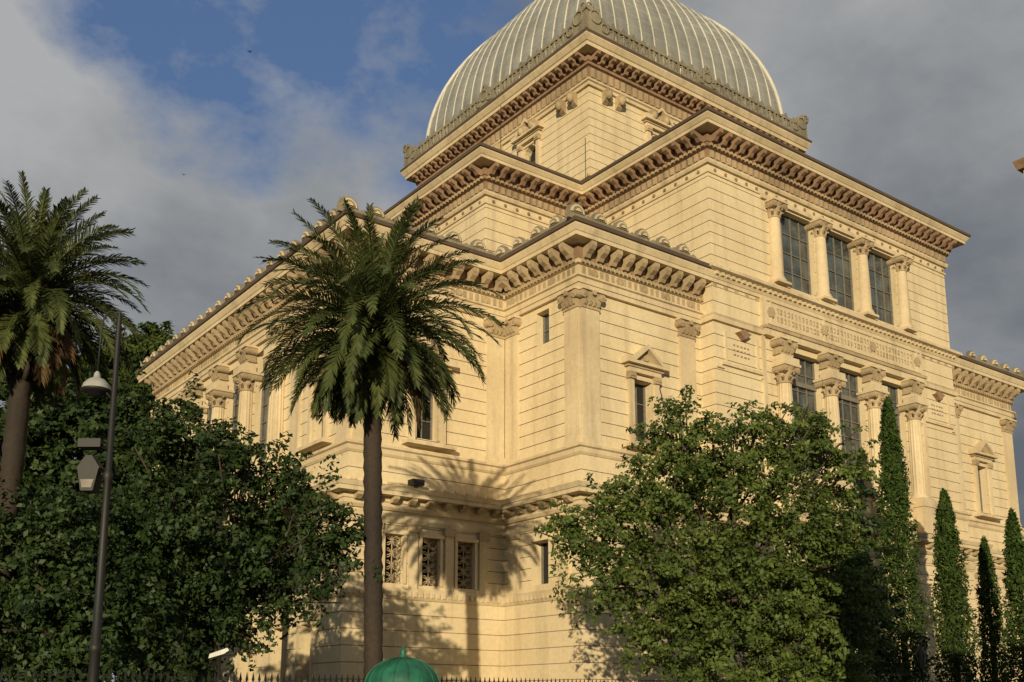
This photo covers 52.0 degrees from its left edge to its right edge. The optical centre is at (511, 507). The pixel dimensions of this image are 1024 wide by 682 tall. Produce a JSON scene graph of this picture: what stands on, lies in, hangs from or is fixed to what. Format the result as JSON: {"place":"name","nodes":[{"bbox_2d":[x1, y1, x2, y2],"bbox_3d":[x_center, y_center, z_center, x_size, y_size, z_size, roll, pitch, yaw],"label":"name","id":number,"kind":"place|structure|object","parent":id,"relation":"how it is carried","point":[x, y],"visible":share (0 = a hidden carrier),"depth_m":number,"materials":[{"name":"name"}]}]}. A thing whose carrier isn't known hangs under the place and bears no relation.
{"place":"outdoors","nodes":[
{"label":"outdoors","id":0,"kind":"place"},
{"bbox_2d":[0,0,1023,681],"label":"sky","id":1,"kind":"structure","parent":0,"point":[919,102],"materials":[{"name":"blue"}]},
{"label":"ground","id":2,"kind":"structure","parent":0,"visible":0},
{"bbox_2d":[0,170,158,671],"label":"palm tree","id":3,"kind":"object","parent":2,"relation":"on","point":[40,327],"visible":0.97,"depth_m":27.27,"materials":[{"name":"green plant"}]},
{"bbox_2d":[52,320,174,440],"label":"pine tree","id":4,"kind":"object","parent":2,"relation":"on","point":[157,336],"visible":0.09,"depth_m":73.23,"materials":[{"name":"green plant"}]},
{"bbox_2d":[0,354,227,681],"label":"plane tree","id":5,"kind":"object","parent":2,"relation":"on","point":[71,421],"visible":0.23,"depth_m":45.36,"materials":[{"name":"green plant"}]},
{"bbox_2d":[0,473,234,681],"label":"broadleaf tree","id":6,"kind":"object","parent":2,"relation":"on","point":[64,592],"visible":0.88,"depth_m":25.40,"materials":[{"name":"green plant"}]},
{"bbox_2d":[86,371,386,681],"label":"broadleaf tree","id":7,"kind":"object","parent":2,"relation":"on","point":[218,593],"visible":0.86,"depth_m":28.73,"materials":[{"name":"green plant"}]},
{"bbox_2d":[0,668,681,681],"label":"iron fence","id":8,"kind":"object","parent":2,"relation":"on","point":[153,677],"visible":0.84,"depth_m":24.73,"materials":[{"name":"metal"}]},
{"bbox_2d":[234,195,504,677],"bbox_3d":[-4.124,-0.987,29.563,7.655,16.303,7.998,8,-13,-36],"label":"palm tree","id":9,"kind":"object","parent":2,"relation":"on","point":[368,374],"visible":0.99,"depth_m":29.45,"materials":[{"name":"green plant"}]},
{"bbox_2d":[145,297,1023,681],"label":"walls","id":10,"kind":"structure","parent":2,"relation":"on","point":[515,643],"depth_m":48.06,"materials":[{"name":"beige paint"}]},
{"bbox_2d":[187,217,934,500],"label":"columns","id":11,"kind":"structure","parent":10,"relation":"on","point":[784,390],"depth_m":57.36,"materials":[{"name":"stone"}]},
{"bbox_2d":[136,27,1023,629],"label":"cornices","id":12,"kind":"object","parent":10,"relation":"attached to","point":[466,163],"visible":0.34,"depth_m":56.13,"materials":[{"name":"stone"}]},
{"bbox_2d":[408,131,585,487],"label":"rooftop fittings","id":13,"kind":"object","parent":12,"relation":"on","point":[416,483],"visible":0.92,"depth_m":46.56,"materials":[{"name":"black metal"}]},
{"bbox_2d":[140,1,1023,418],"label":"cresting","id":14,"kind":"object","parent":12,"relation":"on","point":[588,15],"visible":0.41,"depth_m":65.86,"materials":[{"name":"stone"}]},
{"bbox_2d":[425,0,784,144],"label":"dome","id":15,"kind":"structure","parent":12,"relation":"on","point":[679,31],"depth_m":72.96,"materials":[{"name":"metal"}]},
{"bbox_2d":[150,87,1016,578],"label":"carved capitals","id":16,"kind":"object","parent":10,"relation":"on","point":[594,299],"visible":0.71,"depth_m":56.17,"materials":[{"name":"stone"}]},
{"bbox_2d":[206,148,982,588],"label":"window glazing","id":17,"kind":"structure","parent":10,"relation":"on","point":[796,256],"depth_m":57.47,"materials":[{"name":"grey glass"}]},
{"bbox_2d":[436,163,981,681],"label":"walls","id":18,"kind":"structure","parent":2,"relation":"on","point":[708,217],"depth_m":55.72,"materials":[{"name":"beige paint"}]},
{"bbox_2d":[503,86,659,180],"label":"drum walls","id":19,"kind":"structure","parent":18,"relation":"on","point":[609,133],"depth_m":64.97,"materials":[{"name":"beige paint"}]},
{"bbox_2d":[144,107,1021,681],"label":"pilasters and frames","id":20,"kind":"object","parent":18,"relation":"attached to","point":[580,375],"visible":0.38,"depth_m":50.65,"materials":[{"name":"stone"}]},
{"bbox_2d":[533,384,907,681],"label":"broadleaf tree","id":21,"kind":"object","parent":2,"relation":"on","point":[708,627],"visible":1,"depth_m":34.55,"materials":[{"name":"green plant"}]},
{"bbox_2d":[771,483,911,681],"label":"broadleaf tree","id":22,"kind":"object","parent":2,"relation":"on","point":[879,667],"visible":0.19,"depth_m":39.75,"materials":[{"name":"green plant"}]},
{"bbox_2d":[872,396,942,681],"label":"cypress tree","id":23,"kind":"object","parent":2,"relation":"on","point":[895,489],"visible":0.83,"depth_m":50.30,"materials":[{"name":"green plant"}]},
{"bbox_2d":[927,487,988,681],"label":"cypress tree","id":24,"kind":"object","parent":2,"relation":"on","point":[946,539],"visible":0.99,"depth_m":52.68,"materials":[{"name":"green plant"}]},
{"bbox_2d":[973,535,1012,681],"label":"cypress tree","id":25,"kind":"object","parent":2,"relation":"on","point":[988,592],"visible":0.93,"depth_m":54.04,"materials":[{"name":"green plant"}]},
{"bbox_2d":[998,507,1023,681],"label":"cypress tree","id":26,"kind":"object","parent":2,"relation":"on","point":[1013,554],"visible":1,"depth_m":49.15,"materials":[{"name":"green plant"}]},
{"bbox_2d":[1012,157,1023,173],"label":"neighbouring building","id":27,"kind":"structure","parent":2,"relation":"on","point":[1019,165],"depth_m":14.95,"materials":[{"name":"beige paint"}]},
{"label":"pavement","id":28,"kind":"structure","parent":0,"visible":0},
{"bbox_2d":[77,311,121,681],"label":"street lamp","id":29,"kind":"object","parent":28,"relation":"on","point":[93,473],"visible":1,"depth_m":20.35,"materials":[{"name":"black metal"}]},
{"bbox_2d":[209,648,231,681],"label":"security camera","id":30,"kind":"object","parent":28,"relation":"on","point":[225,651],"visible":1,"depth_m":23.89,"materials":[{"name":"white metal"}]},
{"bbox_2d":[364,645,439,681],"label":"newspaper kiosk","id":31,"kind":"object","parent":28,"relation":"on","point":[402,667],"visible":1,"depth_m":25.41,"materials":[{"name":"green paint"}]},
{"bbox_2d":[914,642,927,681],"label":"street lamp","id":32,"kind":"object","parent":28,"relation":"on","point":[920,654],"visible":1,"depth_m":39.85,"materials":[{"name":"black metal"}]}
]}

